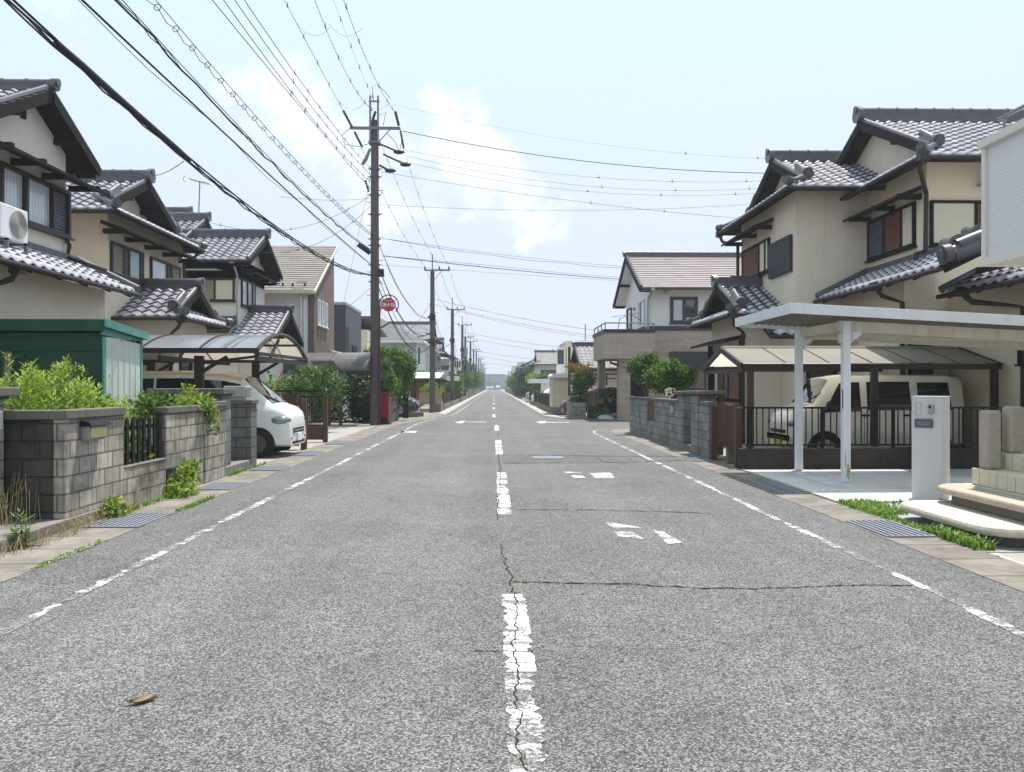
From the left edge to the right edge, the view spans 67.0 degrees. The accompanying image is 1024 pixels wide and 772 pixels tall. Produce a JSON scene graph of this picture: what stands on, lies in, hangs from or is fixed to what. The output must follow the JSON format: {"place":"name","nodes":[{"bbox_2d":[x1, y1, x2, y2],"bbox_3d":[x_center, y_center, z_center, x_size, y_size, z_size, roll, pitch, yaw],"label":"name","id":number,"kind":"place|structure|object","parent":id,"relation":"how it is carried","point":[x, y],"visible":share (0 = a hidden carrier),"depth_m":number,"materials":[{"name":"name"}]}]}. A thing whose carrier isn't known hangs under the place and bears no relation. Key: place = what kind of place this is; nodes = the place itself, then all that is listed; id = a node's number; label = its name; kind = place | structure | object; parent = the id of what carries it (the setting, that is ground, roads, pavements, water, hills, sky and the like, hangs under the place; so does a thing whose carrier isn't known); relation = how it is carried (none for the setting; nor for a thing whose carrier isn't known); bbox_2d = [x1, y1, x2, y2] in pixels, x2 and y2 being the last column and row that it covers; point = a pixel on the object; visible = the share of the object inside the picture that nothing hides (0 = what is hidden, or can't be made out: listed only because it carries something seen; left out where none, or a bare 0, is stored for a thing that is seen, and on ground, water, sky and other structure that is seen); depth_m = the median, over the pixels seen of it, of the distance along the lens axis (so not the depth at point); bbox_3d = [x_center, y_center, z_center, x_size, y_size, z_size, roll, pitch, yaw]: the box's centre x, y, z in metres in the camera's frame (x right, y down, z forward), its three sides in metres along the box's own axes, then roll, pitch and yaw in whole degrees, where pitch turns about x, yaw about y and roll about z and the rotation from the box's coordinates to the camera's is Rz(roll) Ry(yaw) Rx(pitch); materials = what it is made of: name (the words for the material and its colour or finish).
{"place":"outdoors","nodes":[
{"label":"outdoors","id":0,"kind":"place"},
{"bbox_2d":[334,302,361,375],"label":"house","id":1,"kind":"structure","parent":0,"point":[347,339],"depth_m":43.23,"materials":[{"name":"black"}]},
{"bbox_2d":[361,316,386,352],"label":"house","id":2,"kind":"structure","parent":0,"point":[365,329],"depth_m":50.90,"materials":[{"name":"yellow paint"}]},
{"bbox_2d":[380,318,429,396],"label":"house","id":3,"kind":"structure","parent":0,"point":[392,338],"depth_m":62.97,"materials":[{"name":"grey stone"}]},
{"bbox_2d":[410,380,447,400],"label":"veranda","id":4,"kind":"object","parent":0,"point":[422,384],"visible":0.42,"depth_m":51.88,"materials":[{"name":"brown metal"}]},
{"bbox_2d":[483,374,505,388],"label":"warehouse","id":5,"kind":"structure","parent":0,"point":[493,380],"depth_m":355.89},
{"bbox_2d":[0,389,1023,771],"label":"road","id":6,"kind":"structure","parent":0,"point":[346,615],"depth_m":4.71,"materials":[{"name":"asphalt"}]},
{"bbox_2d":[14,455,682,584],"bbox_3d":[-1.139,1.498,12.205,4.067,0.001,13.231,0,0,37],"label":"road patch","id":7,"kind":"object","parent":6,"relation":"on","point":[76,568],"visible":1,"depth_m":6.49,"materials":[{"name":"asphalt"}]},
{"bbox_2d":[0,413,1023,591],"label":"gutter","id":8,"kind":"object","parent":6,"relation":"on","point":[999,569],"visible":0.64,"depth_m":7.95,"materials":[{"name":"concrete"}]},
{"bbox_2d":[0,507,40,545],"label":"tall weed","id":9,"kind":"object","parent":8,"relation":"on","point":[13,530],"visible":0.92,"depth_m":7.19,"materials":[{"name":"green plant"}]},
{"bbox_2d":[0,472,143,557],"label":"dry grass","id":10,"kind":"structure","parent":8,"relation":"on","point":[6,519],"depth_m":7.82,"materials":[{"name":"plant"}]},
{"bbox_2d":[82,512,171,527],"bbox_3d":[-4.253,1.488,8.603,0.570,0.015,0.924,0,0,-1],"label":"drain grate","id":11,"kind":"object","parent":8,"relation":"on","point":[134,519],"visible":0.91,"depth_m":8.52,"materials":[{"name":"metal"}]},
{"bbox_2d":[31,460,265,568],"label":"gutter grass","id":12,"kind":"structure","parent":8,"relation":"on","point":[193,503],"depth_m":9.62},
{"bbox_2d":[195,482,247,489],"bbox_3d":[-4.321,1.488,11.502,0.528,0.015,0.824,0,0,-1],"label":"drain grate","id":13,"kind":"object","parent":8,"relation":"on","point":[221,485],"visible":0.92,"depth_m":11.52,"materials":[{"name":"metal"}]},
{"bbox_2d":[376,294,398,424],"bbox_3d":[-4.765,-1.006,29.621,0.862,5.012,0.150,0,0,-1],"label":"hydrant sign","id":14,"kind":"object","parent":8,"relation":"on","point":[388,304],"visible":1,"depth_m":29.61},
{"bbox_2d":[738,479,808,493],"bbox_3d":[3.852,1.488,11.493,0.477,0.015,1.624,0,0,-1],"label":"drain grate","id":15,"kind":"object","parent":8,"relation":"on","point":[771,486],"visible":1,"depth_m":11.40,"materials":[{"name":"metal"}]},
{"bbox_2d":[846,520,935,536],"bbox_3d":[3.941,1.488,8.095,0.493,0.015,0.924,0,0,-1],"label":"drain grate","id":16,"kind":"object","parent":8,"relation":"on","point":[888,528],"visible":1,"depth_m":8.04,"materials":[{"name":"metal"}]},
{"bbox_2d":[0,391,1023,637],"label":"edge line","id":17,"kind":"object","parent":6,"relation":"on","point":[14,625],"visible":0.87,"depth_m":6.75,"materials":[{"name":"paint"}]},
{"bbox_2d":[492,398,536,671],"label":"line","id":18,"kind":"object","parent":6,"relation":"on","point":[520,643],"visible":0.98,"depth_m":4.85,"materials":[{"name":"paint"}]},
{"bbox_2d":[439,389,616,418],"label":"gutter strip","id":19,"kind":"object","parent":6,"relation":"on","point":[537,409],"visible":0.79,"depth_m":53.81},
{"bbox_2d":[564,362,597,402],"bbox_3d":[3.236,0.176,36.015,1.499,2.654,1.578,0,0,36],"label":"garden tree","id":20,"kind":"object","parent":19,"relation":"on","point":[582,379],"visible":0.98,"depth_m":35.78,"materials":[{"name":"green plant"}]},
{"bbox_2d":[505,672,551,771],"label":"worn centre line","id":21,"kind":"object","parent":6,"relation":"on","point":[530,729],"visible":1,"depth_m":3.40,"materials":[{"name":"paint"}]},
{"bbox_2d":[567,402,585,418],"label":"block wall","id":22,"kind":"structure","parent":6,"relation":"on","point":[576,410],"depth_m":34.78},
{"bbox_2d":[563,471,682,543],"bbox_3d":[1.371,1.498,10.435,0.803,0.002,6.236,0,0,-1],"label":"worn diamond marking","id":23,"kind":"object","parent":6,"relation":"on","point":[667,538],"visible":1,"depth_m":8.01,"materials":[{"name":"paint"}]},
{"bbox_2d":[469,428,901,770],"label":"road cracks","id":24,"kind":"object","parent":6,"relation":"on","point":[517,739],"visible":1,"depth_m":5.76,"materials":[{"name":"asphalt"}]},
{"bbox_2d":[1,387,1022,591],"bbox_3d":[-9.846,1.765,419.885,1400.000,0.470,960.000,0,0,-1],"label":"ground","id":25,"kind":"structure","parent":0,"point":[424,408],"depth_m":27.84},
{"bbox_2d":[0,407,127,551],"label":"block wall","id":26,"kind":"structure","parent":25,"relation":"on","point":[56,461],"depth_m":8.02,"materials":[{"name":"concrete"}]},
{"bbox_2d":[0,387,19,520],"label":"gate pillar","id":27,"kind":"structure","parent":26,"relation":"on","point":[6,393],"depth_m":7.92,"materials":[{"name":"concrete"}]},
{"bbox_2d":[80,419,110,440],"bbox_3d":[-4.583,0.484,8.525,0.130,0.222,0.440,0,0,-1],"label":"wall mailbox","id":28,"kind":"object","parent":26,"relation":"attached to","point":[94,429],"depth_m":8.42,"materials":[{"name":"grey metal"}]},
{"bbox_2d":[0,351,131,464],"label":"shrub","id":29,"kind":"object","parent":25,"relation":"on","point":[30,390],"visible":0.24,"depth_m":9.28,"materials":[{"name":"green plant"}]},
{"bbox_2d":[0,78,142,332],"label":"house","id":30,"kind":"structure","parent":25,"relation":"on","point":[44,148],"depth_m":14.73,"materials":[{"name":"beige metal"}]},
{"bbox_2d":[0,202,27,254],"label":"air conditioner","id":31,"kind":"object","parent":30,"relation":"on","point":[13,226],"visible":0.98,"depth_m":13.19,"materials":[{"name":"white paint"}]},
{"bbox_2d":[0,161,74,240],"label":"window","id":32,"kind":"structure","parent":30,"relation":"in","point":[47,205],"depth_m":14.96,"materials":[{"name":"glass"}]},
{"bbox_2d":[0,319,148,461],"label":"garden shed","id":33,"kind":"structure","parent":25,"relation":"on","point":[107,354],"depth_m":11.31,"materials":[{"name":"green metal"}]},
{"bbox_2d":[96,495,132,518],"bbox_3d":[-4.562,1.425,8.833,0.410,0.389,0.422,0,0,-21],"label":"weed clump","id":34,"kind":"object","parent":25,"relation":"on","point":[115,506],"visible":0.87,"depth_m":8.77,"materials":[{"name":"green plant"}]},
{"bbox_2d":[66,169,233,370],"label":"house","id":35,"kind":"structure","parent":25,"relation":"on","point":[128,227],"depth_m":19.69,"materials":[{"name":"beige paint"}]},
{"bbox_2d":[110,241,144,284],"bbox_3d":[-9.664,-3.080,19.479,0.130,0.840,1.800,0,0,-1],"label":"window","id":36,"kind":"structure","parent":35,"relation":"in","point":[126,262],"depth_m":19.42,"materials":[{"name":"glass"}]},
{"bbox_2d":[149,256,180,277],"bbox_3d":[-9.718,-3.095,21.753,0.130,0.770,2.050,0,0,-1],"label":"window","id":37,"kind":"structure","parent":35,"relation":"in","point":[158,268],"depth_m":21.50,"materials":[{"name":"glass"}]},
{"bbox_2d":[123,401,226,506],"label":"block wall","id":38,"kind":"structure","parent":25,"relation":"on","point":[185,434],"depth_m":10.95,"materials":[{"name":"concrete"}]},
{"bbox_2d":[124,411,161,464],"bbox_3d":[-4.769,0.655,9.921,0.070,0.630,1.180,0,0,-1],"label":"slat fence","id":39,"kind":"object","parent":38,"relation":"on","point":[156,425],"visible":0.86,"depth_m":9.98,"materials":[{"name":"black metal"}]},
{"bbox_2d":[73,393,153,463],"bbox_3d":[-5.154,0.696,10.021,0.869,1.262,1.409,0,0,15],"label":"creeping vine","id":40,"kind":"object","parent":39,"relation":"attached to","point":[151,454],"visible":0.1,"depth_m":10.05,"materials":[{"name":"green plant"}]},
{"bbox_2d":[127,389,180,420],"bbox_3d":[-4.977,0.299,10.740,0.556,0.532,1.020,0,0,-1],"label":"creeping vine","id":41,"kind":"object","parent":38,"relation":"on","point":[149,401],"visible":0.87,"depth_m":10.59,"materials":[{"name":"green plant"}]},
{"bbox_2d":[170,382,220,435],"bbox_3d":[-4.798,0.365,11.610,0.550,0.843,1.208,0,0,-1],"label":"creeping vine","id":42,"kind":"object","parent":38,"relation":"attached to","point":[189,399],"visible":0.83,"depth_m":11.79,"materials":[{"name":"green plant"}]},
{"bbox_2d":[163,456,203,498],"bbox_3d":[-4.552,1.313,10.797,0.558,0.625,1.172,0,0,-1],"label":"weed clump","id":43,"kind":"object","parent":25,"relation":"on","point":[184,485],"visible":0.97,"depth_m":10.66,"materials":[{"name":"green plant"}]},
{"bbox_2d":[166,206,303,396],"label":"house","id":44,"kind":"structure","parent":25,"relation":"on","point":[237,269],"depth_m":27.19,"materials":[{"name":"grey tile"}]},
{"bbox_2d":[202,278,235,301],"bbox_3d":[-10.461,-3.290,26.567,1.930,0.820,0.130,0,0,-1],"label":"window","id":45,"kind":"structure","parent":44,"relation":"in","point":[216,289],"depth_m":26.58,"materials":[{"name":"glass"}]},
{"bbox_2d":[240,278,255,308],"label":"window","id":46,"kind":"structure","parent":44,"relation":"in","point":[248,288],"depth_m":27.48,"materials":[{"name":"glass"}]},
{"bbox_2d":[226,460,249,475],"bbox_3d":[-5.342,1.435,13.479,1.150,0.170,1.290,0,0,-1],"label":"gate threshold","id":47,"kind":"object","parent":25,"relation":"on","point":[235,465],"visible":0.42,"depth_m":13.53,"materials":[{"name":"concrete"}]},
{"bbox_2d":[197,388,234,465],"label":"gate pillar","id":48,"kind":"structure","parent":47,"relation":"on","point":[223,394],"depth_m":13.02,"materials":[{"name":"concrete"}]},
{"bbox_2d":[231,400,258,466],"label":"gate pillar","id":49,"kind":"structure","parent":25,"relation":"on","point":[243,429],"depth_m":14.17,"materials":[{"name":"concrete"}]},
{"bbox_2d":[223,386,250,399],"bbox_3d":[-5.080,0.127,14.320,0.415,0.254,0.330,0,0,-1],"label":"parcel box","id":50,"kind":"object","parent":49,"relation":"on","point":[242,392],"visible":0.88,"depth_m":14.16,"materials":[{"name":"white paint"}]},
{"bbox_2d":[265,246,353,421],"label":"house","id":51,"kind":"structure","parent":25,"relation":"on","point":[306,286],"depth_m":32.88,"materials":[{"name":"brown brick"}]},
{"bbox_2d":[312,366,397,422],"bbox_3d":[-7.378,0.496,32.912,5.192,2.878,2.282,0,0,13],"label":"dark hedge","id":52,"kind":"object","parent":25,"relation":"on","point":[358,400],"visible":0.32,"depth_m":32.58,"materials":[{"name":"green plant"}]},
{"bbox_2d":[381,355,402,401],"bbox_3d":[-5.216,0.105,32.156,1.424,2.801,1.349,0,0,-1],"label":"conifer","id":53,"kind":"object","parent":25,"relation":"on","point":[387,377],"visible":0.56,"depth_m":31.97,"materials":[{"name":"green plant"}]},
{"bbox_2d":[369,345,418,411],"bbox_3d":[-5.342,-0.164,34.084,2.404,3.339,2.017,0,0,-1],"label":"clipped bush","id":54,"kind":"object","parent":25,"relation":"on","point":[404,369],"visible":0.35,"depth_m":33.76,"materials":[{"name":"green plant"}]},
{"bbox_2d":[387,321,455,377],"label":"house","id":55,"kind":"structure","parent":25,"relation":"on","point":[421,327],"depth_m":76.13,"materials":[{"name":"silver metal"}]},
{"bbox_2d":[419,381,443,411],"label":"planter","id":56,"kind":"object","parent":25,"relation":"on","point":[424,397],"visible":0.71,"depth_m":45.33,"materials":[{"name":"concrete"}]},
{"bbox_2d":[424,254,449,412],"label":"utility pole","id":57,"kind":"object","parent":25,"relation":"on","point":[433,342],"visible":0.96,"depth_m":44.18,"materials":[{"name":"concrete"}]},
{"bbox_2d":[442,392,450,409],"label":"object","id":58,"kind":"object","parent":25,"relation":"on","point":[446,401],"visible":0.98,"depth_m":52.26,"materials":[{"name":"concrete"}]},
{"bbox_2d":[440,372,465,401],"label":"roadside tree","id":59,"kind":"object","parent":25,"relation":"on","point":[459,385],"visible":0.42,"depth_m":71.25,"materials":[{"name":"green plant"}]},
{"bbox_2d":[446,298,464,400],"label":"utility pole","id":60,"kind":"object","parent":25,"relation":"on","point":[452,340],"visible":0.87,"depth_m":61.78,"materials":[{"name":"concrete"}]},
{"bbox_2d":[511,363,533,396],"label":"roadside tree","id":61,"kind":"object","parent":25,"relation":"on","point":[521,376],"visible":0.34,"depth_m":104.80,"materials":[{"name":"green plant"}]},
{"bbox_2d":[548,373,567,414],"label":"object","id":62,"kind":"object","parent":25,"relation":"on","point":[558,388],"visible":0.62,"depth_m":40.77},
{"bbox_2d":[557,324,585,377],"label":"house","id":63,"kind":"structure","parent":25,"relation":"on","point":[562,355],"depth_m":74.72,"materials":[{"name":"white"}]},
{"bbox_2d":[146,413,1023,564],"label":"concrete apron","id":64,"kind":"object","parent":25,"relation":"on","point":[336,431],"visible":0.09,"depth_m":19.60,"materials":[{"name":"concrete"}]},
{"bbox_2d":[143,371,305,457],"bbox_3d":[-6.658,0.583,16.899,4.040,1.835,1.880,0,0,-1],"label":"parked minivan","id":65,"kind":"object","parent":64,"relation":"on","point":[280,424],"visible":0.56,"depth_m":16.26,"materials":[{"name":"white paint"}]},
{"bbox_2d":[143,333,307,401],"bbox_3d":[-7.342,0.170,17.133,4.667,2.660,4.070,0,0,-1],"label":"carport","id":66,"kind":"object","parent":64,"relation":"on","point":[201,351],"visible":0.49,"depth_m":16.03,"materials":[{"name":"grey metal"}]},
{"bbox_2d":[283,394,306,449],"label":"folding gate","id":67,"kind":"structure","parent":64,"relation":"on","point":[292,399],"depth_m":18.28,"materials":[{"name":"brown metal"}]},
{"bbox_2d":[260,362,351,423],"bbox_3d":[-7.346,0.339,25.294,4.167,2.346,1.805,0,0,-1],"label":"hedge shrub","id":68,"kind":"object","parent":64,"relation":"on","point":[319,376],"visible":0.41,"depth_m":25.05,"materials":[{"name":"green plant"}]},
{"bbox_2d":[299,396,327,441],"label":"folding gate","id":69,"kind":"structure","parent":64,"relation":"on","point":[317,433],"depth_m":20.71,"materials":[{"name":"brown metal"}]},
{"bbox_2d":[283,352,371,424],"bbox_3d":[-7.604,0.081,30.092,4.406,2.838,2.525,0,0,-1],"label":"carport","id":70,"kind":"object","parent":64,"relation":"on","point":[353,363],"visible":0.41,"depth_m":29.26,"materials":[{"name":"grey metal"}]},
{"bbox_2d":[342,85,410,424],"bbox_3d":[-5.196,-4.990,29.787,2.632,13.081,1.822,0,0,-1],"label":"utility pole","id":71,"kind":"object","parent":64,"relation":"on","point":[374,128],"visible":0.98,"depth_m":29.73,"materials":[{"name":"concrete"}]},
{"bbox_2d":[3,0,371,274],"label":"overhead wire","id":72,"kind":"object","parent":71,"relation":"attached to","point":[100,83],"visible":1,"depth_m":10.04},
{"bbox_2d":[79,0,370,264],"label":"overhead wire","id":73,"kind":"object","parent":71,"relation":"attached to","point":[151,65],"visible":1,"depth_m":11.42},
{"bbox_2d":[114,0,372,250],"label":"overhead wire","id":74,"kind":"object","parent":71,"relation":"attached to","point":[126,9],"visible":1,"depth_m":12.39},
{"bbox_2d":[147,0,370,235],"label":"overhead wire","id":75,"kind":"object","parent":71,"relation":"attached to","point":[347,215],"visible":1,"depth_m":14.17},
{"bbox_2d":[403,131,753,172],"bbox_3d":[11.042,-9.469,31.084,30.644,1.894,0.029,0,0,-4],"label":"overhead wire","id":76,"kind":"object","parent":71,"relation":"attached to","point":[579,160],"visible":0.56,"depth_m":30.46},
{"bbox_2d":[381,393,391,424],"bbox_3d":[-5.018,0.885,30.366,0.510,1.230,0.650,0,0,-1],"label":"hydrant box","id":77,"kind":"object","parent":64,"relation":"on","point":[385,409],"visible":0.66,"depth_m":30.09,"materials":[{"name":"red paint"}]},
{"bbox_2d":[624,351,664,396],"bbox_3d":[4.228,0.188,24.215,1.384,2.628,1.259,0,0,17],"label":"garden tree","id":78,"kind":"object","parent":64,"relation":"on","point":[636,366],"visible":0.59,"depth_m":23.94,"materials":[{"name":"green plant"}]},
{"bbox_2d":[642,356,698,398],"bbox_3d":[4.689,0.313,22.958,1.577,2.394,1.720,0,0,-1],"label":"garden tree","id":79,"kind":"object","parent":64,"relation":"on","point":[674,373],"visible":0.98,"depth_m":22.49,"materials":[{"name":"green plant"}]},
{"bbox_2d":[629,390,725,458],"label":"block wall","id":80,"kind":"structure","parent":64,"relation":"on","point":[681,421],"depth_m":18.38,"materials":[{"name":"concrete"}]},
{"bbox_2d":[560,386,616,412],"bbox_3d":[4.447,0.750,38.515,4.002,1.500,1.790,0,0,-1],"label":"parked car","id":81,"kind":"object","parent":25,"relation":"on","point":[563,406],"visible":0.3,"depth_m":37.79,"materials":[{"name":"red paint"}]},
{"bbox_2d":[571,341,616,388],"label":"house","id":82,"kind":"structure","parent":25,"relation":"on","point":[582,352],"depth_m":46.02,"materials":[{"name":"grey tile"}]},
{"bbox_2d":[592,251,740,419],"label":"house","id":83,"kind":"structure","parent":25,"relation":"on","point":[661,297],"depth_m":34.89,"materials":[{"name":"paint"}]},
{"bbox_2d":[669,297,697,323],"bbox_3d":[7.760,-3.400,34.866,1.350,1.240,0.130,0,0,-1],"label":"window","id":84,"kind":"structure","parent":83,"relation":"in","point":[681,308],"depth_m":34.87,"materials":[{"name":"black"}]},
{"bbox_2d":[686,370,706,390],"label":"window","id":85,"kind":"structure","parent":83,"relation":"in","point":[702,377],"depth_m":34.88,"materials":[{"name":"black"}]},
{"bbox_2d":[710,403,744,467],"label":"wooden gate","id":86,"kind":"structure","parent":25,"relation":"on","point":[725,425],"depth_m":15.19,"materials":[{"name":"brown wood"}]},
{"bbox_2d":[702,346,1002,454],"bbox_3d":[6.758,0.339,15.748,5.000,2.322,2.920,0,0,-1],"label":"carport","id":87,"kind":"object","parent":25,"relation":"on","point":[872,360],"visible":0.86,"depth_m":15.05,"materials":[{"name":"brown metal"}]},
{"bbox_2d":[685,106,1023,447],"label":"house","id":88,"kind":"structure","parent":25,"relation":"on","point":[882,209],"depth_m":18.95,"materials":[{"name":"yellow paint"}]},
{"bbox_2d":[712,352,738,402],"bbox_3d":[5.970,-0.280,21.596,0.130,1.440,2.600,0,0,-1],"label":"window","id":89,"kind":"structure","parent":88,"relation":"in","point":[730,380],"depth_m":21.25,"materials":[{"name":"brown glass"}]},
{"bbox_2d":[741,237,769,275],"bbox_3d":[6.920,-3.550,22.043,0.130,0.940,2.350,0,0,-1],"label":"window","id":90,"kind":"structure","parent":88,"relation":"in","point":[754,260],"depth_m":21.95,"materials":[{"name":"brown glass"}]},
{"bbox_2d":[864,201,917,262],"bbox_3d":[8.814,-3.550,18.052,0.130,1.020,2.220,0,0,-1],"label":"window","id":91,"kind":"structure","parent":88,"relation":"in","point":[893,232],"depth_m":17.93,"materials":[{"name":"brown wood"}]},
{"bbox_2d":[928,200,980,247],"bbox_3d":[9.755,-3.465,16.548,1.720,1.010,0.130,0,0,-1],"label":"window","id":92,"kind":"structure","parent":88,"relation":"in","point":[947,218],"depth_m":16.54,"materials":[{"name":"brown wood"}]},
{"bbox_2d":[748,469,971,502],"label":"carport floor","id":93,"kind":"structure","parent":25,"relation":"on","point":[888,485],"depth_m":11.98,"materials":[{"name":"concrete"}]},
{"bbox_2d":[735,303,1023,482],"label":"carport","id":94,"kind":"object","parent":93,"relation":"on","point":[845,326],"visible":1,"depth_m":11.89,"materials":[{"name":"white paint"}]},
{"bbox_2d":[767,374,963,447],"bbox_3d":[7.215,0.627,15.973,3.525,1.745,1.797,0,0,-1],"label":"parked van","id":95,"kind":"object","parent":25,"relation":"on","point":[897,390],"visible":0.52,"depth_m":15.32,"materials":[{"name":"beige paint"}]},
{"bbox_2d":[738,448,1002,469],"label":"wall","id":96,"kind":"structure","parent":25,"relation":"on","point":[828,458],"depth_m":13.90,"materials":[{"name":"concrete"}]},
{"bbox_2d":[745,407,1002,447],"bbox_3d":[7.584,0.747,14.002,6.780,0.744,0.060,0,0,-1],"label":"railing","id":97,"kind":"object","parent":96,"relation":"on","point":[822,444],"visible":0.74,"depth_m":13.96,"materials":[{"name":"black metal"}]},
{"bbox_2d":[911,396,949,499],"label":"name pillar","id":98,"kind":"structure","parent":25,"relation":"on","point":[930,444],"depth_m":10.11,"materials":[{"name":"white paint"}]},
{"bbox_2d":[860,503,1023,552],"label":"gravel bed","id":99,"kind":"object","parent":25,"relation":"on","point":[1000,548],"visible":0.2,"depth_m":7.25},
{"bbox_2d":[835,496,1003,549],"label":"verge grass","id":100,"kind":"structure","parent":99,"relation":"on","point":[887,512],"depth_m":8.15,"materials":[{"name":"plant"}]},
{"bbox_2d":[900,452,1023,545],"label":"entrance steps","id":101,"kind":"structure","parent":25,"relation":"on","point":[989,502],"depth_m":8.07,"materials":[{"name":"concrete"}]},
{"bbox_2d":[979,410,1000,468],"bbox_3d":[5.382,0.604,8.709,0.170,0.660,0.170,0,0,-1],"label":"granite post","id":102,"kind":"object","parent":101,"relation":"on","point":[989,439],"visible":1,"depth_m":8.63,"materials":[{"name":"stone"}]},
{"bbox_2d":[1002,406,1023,452],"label":"granite post","id":103,"kind":"object","parent":101,"relation":"on","point":[1012,429],"visible":1,"depth_m":8.60,"materials":[{"name":"stone"}]},
{"bbox_2d":[977,104,1023,266],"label":"house","id":104,"kind":"structure","parent":25,"relation":"on","point":[1002,197],"depth_m":9.11,"materials":[{"name":"white"}]},
{"bbox_2d":[0,0,1023,384],"label":"sky","id":105,"kind":"structure","parent":0,"point":[732,79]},
{"bbox_2d":[529,350,556,373],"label":"house","id":106,"kind":"structure","parent":0,"point":[545,360],"depth_m":92.52,"materials":[{"name":"grey tile"}]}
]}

